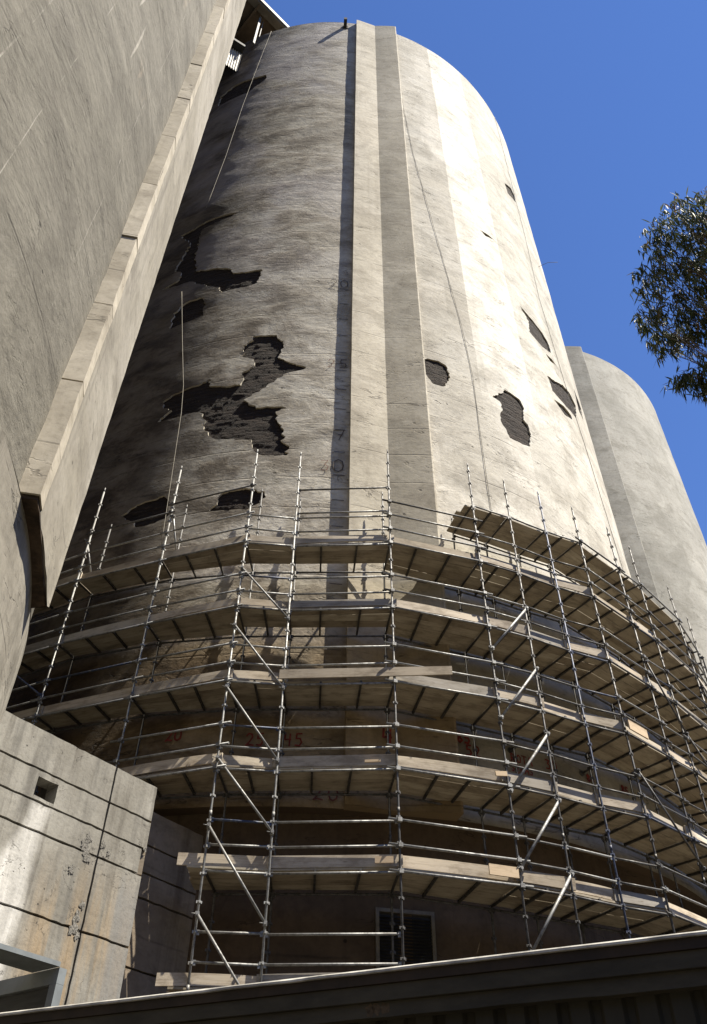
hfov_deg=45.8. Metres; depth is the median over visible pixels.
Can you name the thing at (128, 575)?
scaffold board
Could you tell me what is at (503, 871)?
timber offcut
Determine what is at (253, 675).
toe board
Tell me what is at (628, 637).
scaffold board
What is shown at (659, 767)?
scaffold board
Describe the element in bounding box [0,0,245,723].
concrete tower
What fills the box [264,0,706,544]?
sky
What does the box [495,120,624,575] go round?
hanging cable
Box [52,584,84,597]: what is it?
scaffold board
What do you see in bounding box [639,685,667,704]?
scaffold board
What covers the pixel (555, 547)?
scaffold board
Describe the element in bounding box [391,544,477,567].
scaffold board
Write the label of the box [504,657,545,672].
scaffold board
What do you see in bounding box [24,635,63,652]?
toe board
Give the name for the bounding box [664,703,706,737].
scaffold board
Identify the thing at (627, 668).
toe board
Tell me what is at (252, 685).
scaffold board
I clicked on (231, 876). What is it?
scaffold board
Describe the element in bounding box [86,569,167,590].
scaffold board
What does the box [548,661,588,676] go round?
scaffold board
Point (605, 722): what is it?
toe board
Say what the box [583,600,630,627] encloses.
scaffold board
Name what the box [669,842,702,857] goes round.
scaffold board
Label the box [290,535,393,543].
toe board
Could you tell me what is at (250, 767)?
scaffold board
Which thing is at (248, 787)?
scaffold board
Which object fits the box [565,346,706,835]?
grain silo
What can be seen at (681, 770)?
scaffold board
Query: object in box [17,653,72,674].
scaffold board
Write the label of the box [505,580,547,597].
scaffold board
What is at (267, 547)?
scaffold board
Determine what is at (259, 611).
scaffold board
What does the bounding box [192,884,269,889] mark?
scaffold board
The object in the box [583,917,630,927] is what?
scaffold board
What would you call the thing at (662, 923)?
scaffold board
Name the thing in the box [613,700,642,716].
scaffold board
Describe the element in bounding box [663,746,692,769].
toe board
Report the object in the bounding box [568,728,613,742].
scaffold board
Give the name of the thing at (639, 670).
scaffold board
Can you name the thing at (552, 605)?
scaffold board
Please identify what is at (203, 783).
scaffold board
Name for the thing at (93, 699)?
toe board
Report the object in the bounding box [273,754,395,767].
toe board
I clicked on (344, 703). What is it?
scaffold board
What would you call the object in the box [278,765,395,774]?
scaffold board
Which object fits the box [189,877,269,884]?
scaffold board
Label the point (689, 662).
scaffold board
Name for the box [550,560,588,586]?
scaffold board
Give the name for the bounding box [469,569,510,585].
scaffold board
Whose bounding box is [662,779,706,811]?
scaffold board
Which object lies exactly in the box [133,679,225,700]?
scaffold board
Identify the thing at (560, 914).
scaffold board
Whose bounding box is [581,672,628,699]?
scaffold board
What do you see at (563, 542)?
scaffold board
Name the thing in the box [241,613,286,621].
scaffold board
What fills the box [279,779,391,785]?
scaffold board
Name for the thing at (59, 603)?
scaffold board
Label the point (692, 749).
scaffold board
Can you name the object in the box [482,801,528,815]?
scaffold board
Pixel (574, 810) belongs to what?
scaffold board
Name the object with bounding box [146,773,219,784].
scaffold board
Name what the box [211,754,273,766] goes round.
toe board
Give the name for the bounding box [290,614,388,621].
scaffold board
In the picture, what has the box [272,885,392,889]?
scaffold board
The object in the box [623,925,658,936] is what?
scaffold board
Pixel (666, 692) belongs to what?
toe board
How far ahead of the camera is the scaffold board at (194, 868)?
15.38 m
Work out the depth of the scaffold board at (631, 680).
21.52 m
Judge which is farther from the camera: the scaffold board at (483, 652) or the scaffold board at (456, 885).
the scaffold board at (483, 652)
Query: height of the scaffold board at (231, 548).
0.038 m
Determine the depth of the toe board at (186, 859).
15.47 m
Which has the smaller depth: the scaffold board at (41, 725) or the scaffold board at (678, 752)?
the scaffold board at (41, 725)
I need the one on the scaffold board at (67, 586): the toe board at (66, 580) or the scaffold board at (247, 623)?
the toe board at (66, 580)
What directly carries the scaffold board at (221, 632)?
on the scaffold
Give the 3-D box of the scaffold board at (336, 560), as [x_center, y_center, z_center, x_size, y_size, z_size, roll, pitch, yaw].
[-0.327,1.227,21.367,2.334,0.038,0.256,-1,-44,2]
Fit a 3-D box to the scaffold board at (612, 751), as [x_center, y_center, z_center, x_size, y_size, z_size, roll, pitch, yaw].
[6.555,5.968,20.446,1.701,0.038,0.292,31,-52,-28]
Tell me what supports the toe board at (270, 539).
on the scaffold board at (267, 547)
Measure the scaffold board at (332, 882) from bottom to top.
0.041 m
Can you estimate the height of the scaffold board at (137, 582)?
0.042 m
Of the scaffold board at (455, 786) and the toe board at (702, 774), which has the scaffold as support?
the scaffold board at (455, 786)
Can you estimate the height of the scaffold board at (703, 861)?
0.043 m
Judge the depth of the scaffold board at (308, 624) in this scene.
19.95 m
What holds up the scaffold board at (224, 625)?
on the scaffold
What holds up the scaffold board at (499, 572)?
on the scaffold
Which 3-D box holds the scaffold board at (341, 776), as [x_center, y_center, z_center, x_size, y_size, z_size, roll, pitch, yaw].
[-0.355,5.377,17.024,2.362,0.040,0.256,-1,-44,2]
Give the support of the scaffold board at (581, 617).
on the scaffold
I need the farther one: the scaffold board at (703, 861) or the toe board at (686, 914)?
the scaffold board at (703, 861)
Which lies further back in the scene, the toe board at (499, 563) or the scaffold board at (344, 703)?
the toe board at (499, 563)
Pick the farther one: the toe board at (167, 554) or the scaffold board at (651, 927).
the toe board at (167, 554)
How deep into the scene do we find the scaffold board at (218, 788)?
17.49 m
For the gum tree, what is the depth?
13.81 m
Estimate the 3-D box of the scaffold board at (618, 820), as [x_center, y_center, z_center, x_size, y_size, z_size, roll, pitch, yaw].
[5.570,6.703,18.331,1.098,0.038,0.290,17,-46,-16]
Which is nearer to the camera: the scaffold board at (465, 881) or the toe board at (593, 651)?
the scaffold board at (465, 881)
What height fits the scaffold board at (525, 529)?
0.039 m
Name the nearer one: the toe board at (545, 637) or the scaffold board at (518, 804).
the scaffold board at (518, 804)
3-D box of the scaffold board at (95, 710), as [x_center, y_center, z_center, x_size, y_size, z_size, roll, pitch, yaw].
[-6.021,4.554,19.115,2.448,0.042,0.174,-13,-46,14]
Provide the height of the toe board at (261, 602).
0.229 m
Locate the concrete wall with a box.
[0,710,203,1005]
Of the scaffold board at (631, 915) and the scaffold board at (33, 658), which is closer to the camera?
the scaffold board at (631, 915)
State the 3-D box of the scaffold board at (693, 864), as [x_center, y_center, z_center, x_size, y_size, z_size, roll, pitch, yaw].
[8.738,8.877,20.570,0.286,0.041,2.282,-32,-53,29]
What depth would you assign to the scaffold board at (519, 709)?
18.85 m
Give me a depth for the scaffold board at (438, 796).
17.61 m
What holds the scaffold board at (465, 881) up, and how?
on the scaffold
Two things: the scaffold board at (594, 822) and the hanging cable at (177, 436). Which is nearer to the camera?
the scaffold board at (594, 822)
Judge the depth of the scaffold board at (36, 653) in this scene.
20.90 m
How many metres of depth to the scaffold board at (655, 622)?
25.96 m
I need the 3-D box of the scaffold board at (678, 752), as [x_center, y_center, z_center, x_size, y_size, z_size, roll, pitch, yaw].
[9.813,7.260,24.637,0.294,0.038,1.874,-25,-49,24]
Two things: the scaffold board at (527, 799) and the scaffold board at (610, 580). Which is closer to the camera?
the scaffold board at (527, 799)
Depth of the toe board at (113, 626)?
20.48 m
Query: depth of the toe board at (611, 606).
22.98 m
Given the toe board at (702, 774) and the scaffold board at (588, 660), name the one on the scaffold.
the scaffold board at (588, 660)
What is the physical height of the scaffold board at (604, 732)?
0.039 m
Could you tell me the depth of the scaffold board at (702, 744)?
24.05 m
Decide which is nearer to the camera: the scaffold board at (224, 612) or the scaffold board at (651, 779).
the scaffold board at (224, 612)
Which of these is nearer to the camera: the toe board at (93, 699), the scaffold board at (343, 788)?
the scaffold board at (343, 788)
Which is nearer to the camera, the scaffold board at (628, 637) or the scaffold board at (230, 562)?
the scaffold board at (230, 562)
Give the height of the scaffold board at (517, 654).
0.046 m
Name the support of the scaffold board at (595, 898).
on the scaffold
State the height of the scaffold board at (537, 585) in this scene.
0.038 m
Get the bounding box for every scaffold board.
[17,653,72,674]
[19,650,69,669]
[22,645,62,659]
[22,647,64,662]
[32,590,90,614]
[34,587,87,608]
[35,722,48,727]
[40,696,134,718]
[43,700,135,721]
[47,704,138,724]
[51,708,142,727]
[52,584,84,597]
[54,583,78,592]
[60,626,150,646]
[64,629,152,649]
[68,632,154,652]
[71,635,158,655]
[79,562,158,583]
[83,565,164,586]
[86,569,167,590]
[90,574,169,593]
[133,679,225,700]
[136,688,229,704]
[136,765,212,781]
[139,694,232,708]
[143,701,234,712]
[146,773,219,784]
[149,607,235,627]
[152,613,239,631]
[155,620,241,635]
[155,779,221,789]
[156,785,224,794]
[157,627,243,640]
[164,543,244,563]
[165,549,247,568]
[167,986,205,992]
[168,557,249,572]
[187,865,267,874]
[188,872,266,879]
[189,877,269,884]
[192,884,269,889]
[218,764,275,773]
[221,772,274,779]
[223,779,274,784]
[225,785,277,790]
[230,679,281,688]
[231,687,281,694]
[234,694,283,700]
[236,700,283,706]
[240,605,287,614]
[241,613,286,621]
[242,620,286,626]
[248,541,292,550]
[249,549,291,557]
[250,557,291,563]
[270,867,398,875]
[271,874,396,880]
[272,880,394,884]
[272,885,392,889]
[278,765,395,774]
[279,773,393,779]
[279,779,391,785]
[280,785,389,790]
[285,679,392,688]
[285,687,391,694]
[285,694,389,700]
[286,700,387,705]
[290,606,389,614]
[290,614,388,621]
[291,621,387,627]
[295,542,387,551]
[295,550,387,557]
[295,557,385,563]
[385,563,462,586]
[387,557,467,581]
[387,627,468,651]
[388,550,472,574]
[389,621,474,645]
[389,700,477,723]
[390,614,479,638]
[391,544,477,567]
[391,694,482,717]
[391,786,485,807]
[392,688,488,711]
[393,608,484,631]
[393,780,491,801]
[394,886,496,904]
[395,774,498,795]
[396,680,494,704]
[396,880,502,899]
[398,766,505,789]
[398,875,509,894]
[402,868,517,889]
[447,524,488,542]
[451,518,494,536]
[453,510,500,530]
[461,505,505,523]
[461,583,498,598]
[464,576,503,591]
[468,646,507,661]
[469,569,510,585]
[472,638,513,654]
[474,563,515,578]
[476,632,519,648]
[476,717,516,732]
[479,713,523,727]
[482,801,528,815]
[483,627,526,642]
[484,706,531,721]
[488,540,522,553]
[488,796,536,810]
[493,532,529,548]
[493,700,538,714]
[493,900,543,912]
[495,593,533,609]
[497,790,544,805]
[498,526,534,542]
[498,894,551,907]
[500,783,552,799]
[502,586,540,604]
[503,520,541,537]
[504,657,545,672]
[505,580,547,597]
[505,890,557,902]
[511,649,551,666]
[513,574,554,591]
[513,883,569,896]
[514,728,557,743]
[515,642,559,661]
[521,551,554,563]
[521,722,565,738]
[522,637,566,655]
[524,811,572,825]
[527,543,560,558]
[529,715,573,732]
[531,537,567,553]
[531,605,566,618]
[531,805,581,820]
[536,708,581,727]
[537,908,589,920]
[538,534,574,547]
[538,598,574,613]
[539,799,589,815]
[540,668,578,681]
[542,592,581,607]
[545,902,598,916]
[547,792,598,810]
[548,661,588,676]
[549,587,588,602]
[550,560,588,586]
[552,739,593,752]
[554,898,609,912]
[557,555,598,581]
[557,657,596,670]
[559,733,602,747]
[562,548,604,577]
[562,650,605,665]
[562,891,618,907]
[564,615,604,641]
[566,821,610,833]
[568,608,613,637]
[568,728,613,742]
[571,542,613,573]
[573,677,616,703]
[575,721,622,736]
[575,816,621,829]
[576,603,621,632]
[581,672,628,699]
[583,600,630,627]
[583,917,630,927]
[584,811,632,824]
[586,585,610,600]
[588,748,633,772]
[590,666,637,694]
[592,805,641,819]
[592,913,642,924]
[594,579,619,596]
[596,743,646,768]
[598,662,646,690]
[599,638,625,655]
[601,908,653,919]
[602,574,627,592]
[604,829,656,853]
[605,738,656,764]
[606,598,641,624]
[606,635,635,651]
[607,570,634,588]
[612,902,665,915]
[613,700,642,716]
[614,593,652,629]
[614,732,666,760]
[614,825,666,849]
[615,628,643,646]
[621,652,661,684]
[623,591,663,626]
[623,695,651,712]
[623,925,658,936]
[624,624,651,643]
[624,820,677,845]
[628,648,672,682]
[629,585,672,623]
[629,771,660,785]
[631,691,660,708]
[633,920,669,933]
[634,815,687,841]
[636,644,682,680]
[636,713,680,746]
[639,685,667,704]
[641,765,670,782]
[644,916,692,932]
[645,641,692,676]
[646,709,689,743]
[648,761,680,778]
[648,850,680,864]
[650,629,673,652]
[653,783,700,813]
[655,705,700,740]
[657,910,705,930]
[658,625,682,655]
[659,757,690,774]
[659,846,692,861]
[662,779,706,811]
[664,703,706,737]
[665,681,692,709]
[666,621,692,652]
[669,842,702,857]
[672,744,700,769]
[672,862,706,884]
[673,775,706,804]
[674,678,702,708]
[678,654,687,664]
[680,838,706,854]
[683,674,706,705]
[683,742,706,769]
[683,772,706,792]
[683,858,706,876]
[685,653,702,681]
[691,812,706,828]
[694,738,706,759]
[695,707,706,723]
[696,855,706,866]
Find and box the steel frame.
[0,943,66,1012]
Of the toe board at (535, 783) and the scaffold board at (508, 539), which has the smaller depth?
the toe board at (535, 783)
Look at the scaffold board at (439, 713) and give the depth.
19.00 m
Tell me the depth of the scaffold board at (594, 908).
16.61 m
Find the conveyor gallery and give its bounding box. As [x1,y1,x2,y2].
[225,0,289,70]
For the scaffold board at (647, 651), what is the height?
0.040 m
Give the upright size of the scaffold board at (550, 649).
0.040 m
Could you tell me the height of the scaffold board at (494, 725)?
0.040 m
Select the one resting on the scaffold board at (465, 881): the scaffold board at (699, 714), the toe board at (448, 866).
the toe board at (448, 866)
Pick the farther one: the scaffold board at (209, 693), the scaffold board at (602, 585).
the scaffold board at (602, 585)
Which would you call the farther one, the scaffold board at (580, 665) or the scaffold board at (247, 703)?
the scaffold board at (580, 665)
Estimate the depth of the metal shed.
5.07 m
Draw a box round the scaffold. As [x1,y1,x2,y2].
[6,449,706,990]
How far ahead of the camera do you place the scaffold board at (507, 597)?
22.49 m
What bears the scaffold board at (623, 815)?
on the scaffold
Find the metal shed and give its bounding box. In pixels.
[0,930,706,1023]
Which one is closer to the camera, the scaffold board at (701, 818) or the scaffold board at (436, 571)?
the scaffold board at (436, 571)
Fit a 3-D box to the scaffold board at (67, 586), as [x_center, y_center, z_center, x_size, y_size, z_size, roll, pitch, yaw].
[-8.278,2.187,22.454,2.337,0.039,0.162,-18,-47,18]
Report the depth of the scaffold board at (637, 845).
19.23 m
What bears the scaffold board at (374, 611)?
on the scaffold
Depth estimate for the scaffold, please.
19.08 m
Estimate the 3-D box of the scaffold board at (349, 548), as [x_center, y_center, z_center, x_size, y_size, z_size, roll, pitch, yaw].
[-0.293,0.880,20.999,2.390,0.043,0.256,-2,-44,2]
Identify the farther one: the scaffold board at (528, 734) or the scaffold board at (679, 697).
the scaffold board at (679, 697)
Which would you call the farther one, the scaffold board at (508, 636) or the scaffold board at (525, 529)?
the scaffold board at (525, 529)
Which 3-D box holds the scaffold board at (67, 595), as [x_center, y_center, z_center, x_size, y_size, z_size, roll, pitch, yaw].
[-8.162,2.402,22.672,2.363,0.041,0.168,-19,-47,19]
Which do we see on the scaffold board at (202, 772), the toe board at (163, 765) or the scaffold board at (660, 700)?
the toe board at (163, 765)
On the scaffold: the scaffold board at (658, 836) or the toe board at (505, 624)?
the scaffold board at (658, 836)
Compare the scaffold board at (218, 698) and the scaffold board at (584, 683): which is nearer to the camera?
the scaffold board at (218, 698)
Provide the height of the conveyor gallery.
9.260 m
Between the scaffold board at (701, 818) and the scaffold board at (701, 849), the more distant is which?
the scaffold board at (701, 818)
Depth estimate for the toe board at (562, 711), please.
19.23 m
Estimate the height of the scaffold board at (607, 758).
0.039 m
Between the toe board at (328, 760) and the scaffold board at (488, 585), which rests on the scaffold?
the scaffold board at (488, 585)
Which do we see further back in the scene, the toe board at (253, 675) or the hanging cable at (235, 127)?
the hanging cable at (235, 127)
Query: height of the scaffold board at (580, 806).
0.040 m
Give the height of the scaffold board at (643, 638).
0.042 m
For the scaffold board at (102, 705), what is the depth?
18.99 m
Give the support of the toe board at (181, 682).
on the scaffold board at (205, 687)
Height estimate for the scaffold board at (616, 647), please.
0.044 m
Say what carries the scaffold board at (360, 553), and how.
on the scaffold
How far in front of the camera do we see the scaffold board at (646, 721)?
23.32 m
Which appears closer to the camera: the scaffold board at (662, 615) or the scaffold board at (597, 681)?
the scaffold board at (597, 681)
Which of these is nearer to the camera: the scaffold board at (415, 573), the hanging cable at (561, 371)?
the scaffold board at (415, 573)
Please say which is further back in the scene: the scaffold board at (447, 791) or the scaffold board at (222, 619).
the scaffold board at (222, 619)
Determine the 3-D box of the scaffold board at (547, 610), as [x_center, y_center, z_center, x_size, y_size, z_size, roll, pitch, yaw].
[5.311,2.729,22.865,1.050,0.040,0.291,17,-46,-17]
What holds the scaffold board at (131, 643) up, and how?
on the scaffold
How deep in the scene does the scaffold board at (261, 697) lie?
18.59 m
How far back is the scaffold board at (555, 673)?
21.46 m
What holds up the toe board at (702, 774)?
on the scaffold board at (681, 770)
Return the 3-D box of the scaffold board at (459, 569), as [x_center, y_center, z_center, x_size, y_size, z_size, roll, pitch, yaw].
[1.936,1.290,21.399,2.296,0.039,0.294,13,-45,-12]
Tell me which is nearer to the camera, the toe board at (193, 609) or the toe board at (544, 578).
the toe board at (193, 609)
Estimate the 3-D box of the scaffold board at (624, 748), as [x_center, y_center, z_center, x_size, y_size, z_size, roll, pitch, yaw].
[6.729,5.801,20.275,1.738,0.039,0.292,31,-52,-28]
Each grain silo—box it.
[6,17,706,987]
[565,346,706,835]
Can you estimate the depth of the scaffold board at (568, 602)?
22.48 m
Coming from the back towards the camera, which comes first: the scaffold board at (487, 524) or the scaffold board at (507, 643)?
the scaffold board at (487, 524)
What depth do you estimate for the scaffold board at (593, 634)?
23.44 m
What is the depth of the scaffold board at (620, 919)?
17.13 m
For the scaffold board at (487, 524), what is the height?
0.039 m
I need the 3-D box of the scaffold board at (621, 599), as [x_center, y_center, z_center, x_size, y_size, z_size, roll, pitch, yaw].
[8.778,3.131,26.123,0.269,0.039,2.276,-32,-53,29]
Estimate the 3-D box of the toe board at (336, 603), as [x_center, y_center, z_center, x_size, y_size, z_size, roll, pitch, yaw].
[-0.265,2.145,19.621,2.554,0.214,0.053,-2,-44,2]
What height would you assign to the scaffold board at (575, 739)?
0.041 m
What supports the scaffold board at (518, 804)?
on the scaffold
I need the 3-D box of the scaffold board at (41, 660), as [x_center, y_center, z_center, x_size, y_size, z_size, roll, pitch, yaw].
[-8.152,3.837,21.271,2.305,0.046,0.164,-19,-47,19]
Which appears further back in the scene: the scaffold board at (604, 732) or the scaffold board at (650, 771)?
the scaffold board at (650, 771)
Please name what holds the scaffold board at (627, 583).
on the scaffold
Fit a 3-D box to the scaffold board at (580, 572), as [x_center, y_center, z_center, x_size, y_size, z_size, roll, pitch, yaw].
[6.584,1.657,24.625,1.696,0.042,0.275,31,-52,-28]
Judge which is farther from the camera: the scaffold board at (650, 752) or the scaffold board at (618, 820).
the scaffold board at (650, 752)
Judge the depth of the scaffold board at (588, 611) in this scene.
23.05 m
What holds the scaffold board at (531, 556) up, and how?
on the scaffold
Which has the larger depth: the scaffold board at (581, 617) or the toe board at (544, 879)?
the scaffold board at (581, 617)
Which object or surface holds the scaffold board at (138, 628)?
on the scaffold
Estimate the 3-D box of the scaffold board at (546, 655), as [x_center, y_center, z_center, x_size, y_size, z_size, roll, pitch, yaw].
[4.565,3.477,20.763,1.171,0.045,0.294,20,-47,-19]
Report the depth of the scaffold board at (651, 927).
17.52 m
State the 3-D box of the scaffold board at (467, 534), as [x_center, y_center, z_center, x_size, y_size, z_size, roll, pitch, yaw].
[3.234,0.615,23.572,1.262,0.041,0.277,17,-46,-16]
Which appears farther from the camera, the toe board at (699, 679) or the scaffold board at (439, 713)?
the toe board at (699, 679)
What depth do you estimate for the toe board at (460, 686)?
18.47 m
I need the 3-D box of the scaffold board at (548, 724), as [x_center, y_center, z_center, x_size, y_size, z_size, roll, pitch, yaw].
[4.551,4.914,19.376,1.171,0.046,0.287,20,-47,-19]
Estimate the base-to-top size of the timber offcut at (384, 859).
0.120 m
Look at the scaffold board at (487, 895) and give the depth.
16.04 m
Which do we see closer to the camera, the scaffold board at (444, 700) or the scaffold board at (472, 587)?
the scaffold board at (444, 700)
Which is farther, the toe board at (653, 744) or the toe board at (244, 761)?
the toe board at (653, 744)
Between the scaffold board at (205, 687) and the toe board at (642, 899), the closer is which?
the toe board at (642, 899)
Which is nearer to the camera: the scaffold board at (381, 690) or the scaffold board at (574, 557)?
the scaffold board at (381, 690)
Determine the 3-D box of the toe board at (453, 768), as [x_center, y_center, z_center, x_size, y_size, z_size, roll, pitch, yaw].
[2.010,5.236,17.072,2.591,0.257,0.079,12,-45,-12]
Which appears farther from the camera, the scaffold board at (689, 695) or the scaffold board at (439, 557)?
the scaffold board at (689, 695)
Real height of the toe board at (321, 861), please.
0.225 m
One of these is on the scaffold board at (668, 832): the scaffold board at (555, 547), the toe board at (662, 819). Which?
the toe board at (662, 819)
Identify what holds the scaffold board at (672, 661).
on the scaffold
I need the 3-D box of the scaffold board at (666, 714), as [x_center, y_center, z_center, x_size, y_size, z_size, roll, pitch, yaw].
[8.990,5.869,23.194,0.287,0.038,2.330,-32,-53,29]
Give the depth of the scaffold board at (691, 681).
25.43 m
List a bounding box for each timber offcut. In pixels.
[365,759,380,762]
[375,856,393,863]
[488,863,518,878]
[495,771,507,776]
[627,719,648,739]
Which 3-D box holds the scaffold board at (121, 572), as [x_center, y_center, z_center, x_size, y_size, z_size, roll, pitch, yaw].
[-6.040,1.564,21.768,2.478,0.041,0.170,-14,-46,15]
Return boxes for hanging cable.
[161,332,183,543]
[206,33,270,207]
[402,101,490,506]
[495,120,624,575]
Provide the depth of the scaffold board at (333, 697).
18.57 m
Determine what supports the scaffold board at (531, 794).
on the scaffold
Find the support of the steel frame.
on the ground
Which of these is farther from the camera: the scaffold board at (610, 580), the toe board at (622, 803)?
the scaffold board at (610, 580)
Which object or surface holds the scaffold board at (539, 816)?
on the scaffold
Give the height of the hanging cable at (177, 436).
13.892 m
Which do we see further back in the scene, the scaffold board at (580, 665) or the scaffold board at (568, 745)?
the scaffold board at (580, 665)
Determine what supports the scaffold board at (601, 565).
on the scaffold
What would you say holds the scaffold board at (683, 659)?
on the scaffold
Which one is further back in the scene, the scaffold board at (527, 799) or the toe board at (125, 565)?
the toe board at (125, 565)
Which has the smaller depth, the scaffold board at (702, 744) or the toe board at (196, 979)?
the toe board at (196, 979)
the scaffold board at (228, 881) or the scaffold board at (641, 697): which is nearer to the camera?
the scaffold board at (228, 881)
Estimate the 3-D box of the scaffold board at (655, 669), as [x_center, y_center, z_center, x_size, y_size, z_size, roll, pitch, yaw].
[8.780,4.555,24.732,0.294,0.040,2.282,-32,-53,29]
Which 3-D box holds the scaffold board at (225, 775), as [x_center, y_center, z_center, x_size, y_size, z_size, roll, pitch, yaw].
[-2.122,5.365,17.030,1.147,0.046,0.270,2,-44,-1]
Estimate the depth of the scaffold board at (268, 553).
21.17 m
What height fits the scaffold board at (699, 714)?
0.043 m
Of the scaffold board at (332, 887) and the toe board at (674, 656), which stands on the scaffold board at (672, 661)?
the toe board at (674, 656)
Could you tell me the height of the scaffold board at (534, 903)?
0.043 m
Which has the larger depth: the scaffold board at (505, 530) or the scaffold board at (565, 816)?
the scaffold board at (505, 530)
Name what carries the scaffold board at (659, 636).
on the scaffold
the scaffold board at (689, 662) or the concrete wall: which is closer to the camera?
the concrete wall
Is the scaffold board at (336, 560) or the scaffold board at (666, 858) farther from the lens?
the scaffold board at (336, 560)
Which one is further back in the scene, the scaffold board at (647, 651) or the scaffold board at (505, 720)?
the scaffold board at (647, 651)
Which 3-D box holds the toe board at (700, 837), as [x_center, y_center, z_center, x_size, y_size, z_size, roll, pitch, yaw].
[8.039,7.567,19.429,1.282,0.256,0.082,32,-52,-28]
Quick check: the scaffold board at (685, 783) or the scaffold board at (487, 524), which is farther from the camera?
the scaffold board at (487, 524)
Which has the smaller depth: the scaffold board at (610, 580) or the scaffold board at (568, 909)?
the scaffold board at (568, 909)
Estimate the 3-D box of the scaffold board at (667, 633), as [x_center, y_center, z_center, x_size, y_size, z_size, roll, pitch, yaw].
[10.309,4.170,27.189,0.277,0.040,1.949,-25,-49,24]
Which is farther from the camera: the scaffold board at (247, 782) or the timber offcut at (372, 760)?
the scaffold board at (247, 782)
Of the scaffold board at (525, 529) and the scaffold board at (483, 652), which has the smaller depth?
the scaffold board at (483, 652)
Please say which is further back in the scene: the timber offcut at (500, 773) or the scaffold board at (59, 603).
the scaffold board at (59, 603)
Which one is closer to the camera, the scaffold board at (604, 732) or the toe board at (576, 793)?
the toe board at (576, 793)
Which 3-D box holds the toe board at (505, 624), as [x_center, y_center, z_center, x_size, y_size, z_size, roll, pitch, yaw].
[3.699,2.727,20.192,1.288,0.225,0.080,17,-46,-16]
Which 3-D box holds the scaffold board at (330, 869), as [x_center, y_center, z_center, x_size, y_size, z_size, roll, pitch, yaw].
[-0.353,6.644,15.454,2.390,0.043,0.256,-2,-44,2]
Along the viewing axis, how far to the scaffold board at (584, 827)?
18.66 m
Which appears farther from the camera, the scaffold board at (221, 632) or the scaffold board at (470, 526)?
the scaffold board at (470, 526)
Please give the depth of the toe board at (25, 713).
19.46 m
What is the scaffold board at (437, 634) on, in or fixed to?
on the scaffold
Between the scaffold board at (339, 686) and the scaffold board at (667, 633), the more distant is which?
the scaffold board at (667, 633)
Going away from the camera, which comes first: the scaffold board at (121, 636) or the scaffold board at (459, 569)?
the scaffold board at (121, 636)
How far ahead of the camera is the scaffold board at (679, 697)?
25.93 m
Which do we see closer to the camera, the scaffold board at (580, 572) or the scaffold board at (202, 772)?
the scaffold board at (202, 772)
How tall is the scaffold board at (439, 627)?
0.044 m
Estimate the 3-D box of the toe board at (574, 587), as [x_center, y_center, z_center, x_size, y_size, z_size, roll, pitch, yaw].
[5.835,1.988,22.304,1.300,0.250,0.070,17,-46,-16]
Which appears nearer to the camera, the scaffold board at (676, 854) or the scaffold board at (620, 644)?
the scaffold board at (676, 854)
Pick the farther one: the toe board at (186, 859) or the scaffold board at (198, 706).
the scaffold board at (198, 706)
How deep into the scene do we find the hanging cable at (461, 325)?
31.55 m
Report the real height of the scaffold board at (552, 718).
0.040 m
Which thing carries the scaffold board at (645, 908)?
on the scaffold
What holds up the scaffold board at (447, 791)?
on the scaffold
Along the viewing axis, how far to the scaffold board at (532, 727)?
19.55 m
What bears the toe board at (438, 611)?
on the scaffold board at (444, 621)
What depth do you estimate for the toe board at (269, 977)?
14.15 m
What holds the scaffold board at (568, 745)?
on the scaffold
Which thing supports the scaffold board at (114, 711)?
on the scaffold
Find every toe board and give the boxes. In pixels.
[12,706,43,718]
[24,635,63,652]
[42,687,131,712]
[56,573,82,585]
[63,614,152,641]
[81,554,161,578]
[119,752,222,775]
[133,669,233,694]
[145,597,240,621]
[155,973,256,986]
[163,534,250,557]
[177,852,267,867]
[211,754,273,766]
[232,670,285,681]
[235,597,287,607]
[250,535,289,543]
[256,972,342,982]
[267,854,402,868]
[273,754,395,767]
[279,666,452,678]
[288,599,396,607]
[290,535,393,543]
[384,535,474,558]
[386,676,493,696]
[388,598,483,623]
[398,756,510,782]
[402,855,518,882]
[475,553,520,571]
[482,615,529,634]
[493,688,544,708]
[500,770,557,792]
[515,870,575,890]
[520,567,550,583]
[527,629,564,647]
[537,702,581,720]
[551,578,593,595]
[553,784,596,803]
[564,640,608,658]
[566,880,613,900]
[580,712,623,730]
[593,593,627,618]
[595,793,646,812]
[609,656,643,680]
[613,889,666,908]
[626,726,664,752]
[627,616,654,638]
[638,809,684,833]
[643,676,672,700]
[659,643,690,670]
[662,902,706,926]
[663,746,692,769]
[675,699,706,728]
[683,825,706,844]
[687,766,706,779]
[690,667,706,693]
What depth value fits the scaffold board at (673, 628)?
26.89 m
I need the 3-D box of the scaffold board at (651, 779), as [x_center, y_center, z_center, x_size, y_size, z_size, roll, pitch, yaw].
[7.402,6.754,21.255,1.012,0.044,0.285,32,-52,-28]
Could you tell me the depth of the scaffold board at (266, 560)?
21.36 m
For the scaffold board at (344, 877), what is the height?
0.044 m
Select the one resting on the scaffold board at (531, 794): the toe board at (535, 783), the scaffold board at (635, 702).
the toe board at (535, 783)
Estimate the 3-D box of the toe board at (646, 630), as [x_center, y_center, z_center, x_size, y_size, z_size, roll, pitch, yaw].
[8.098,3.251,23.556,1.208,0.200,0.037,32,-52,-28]
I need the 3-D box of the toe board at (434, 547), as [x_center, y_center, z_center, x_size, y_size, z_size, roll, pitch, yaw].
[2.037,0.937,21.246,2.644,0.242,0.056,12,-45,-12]
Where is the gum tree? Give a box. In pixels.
[626,186,706,405]
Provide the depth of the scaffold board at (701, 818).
22.96 m

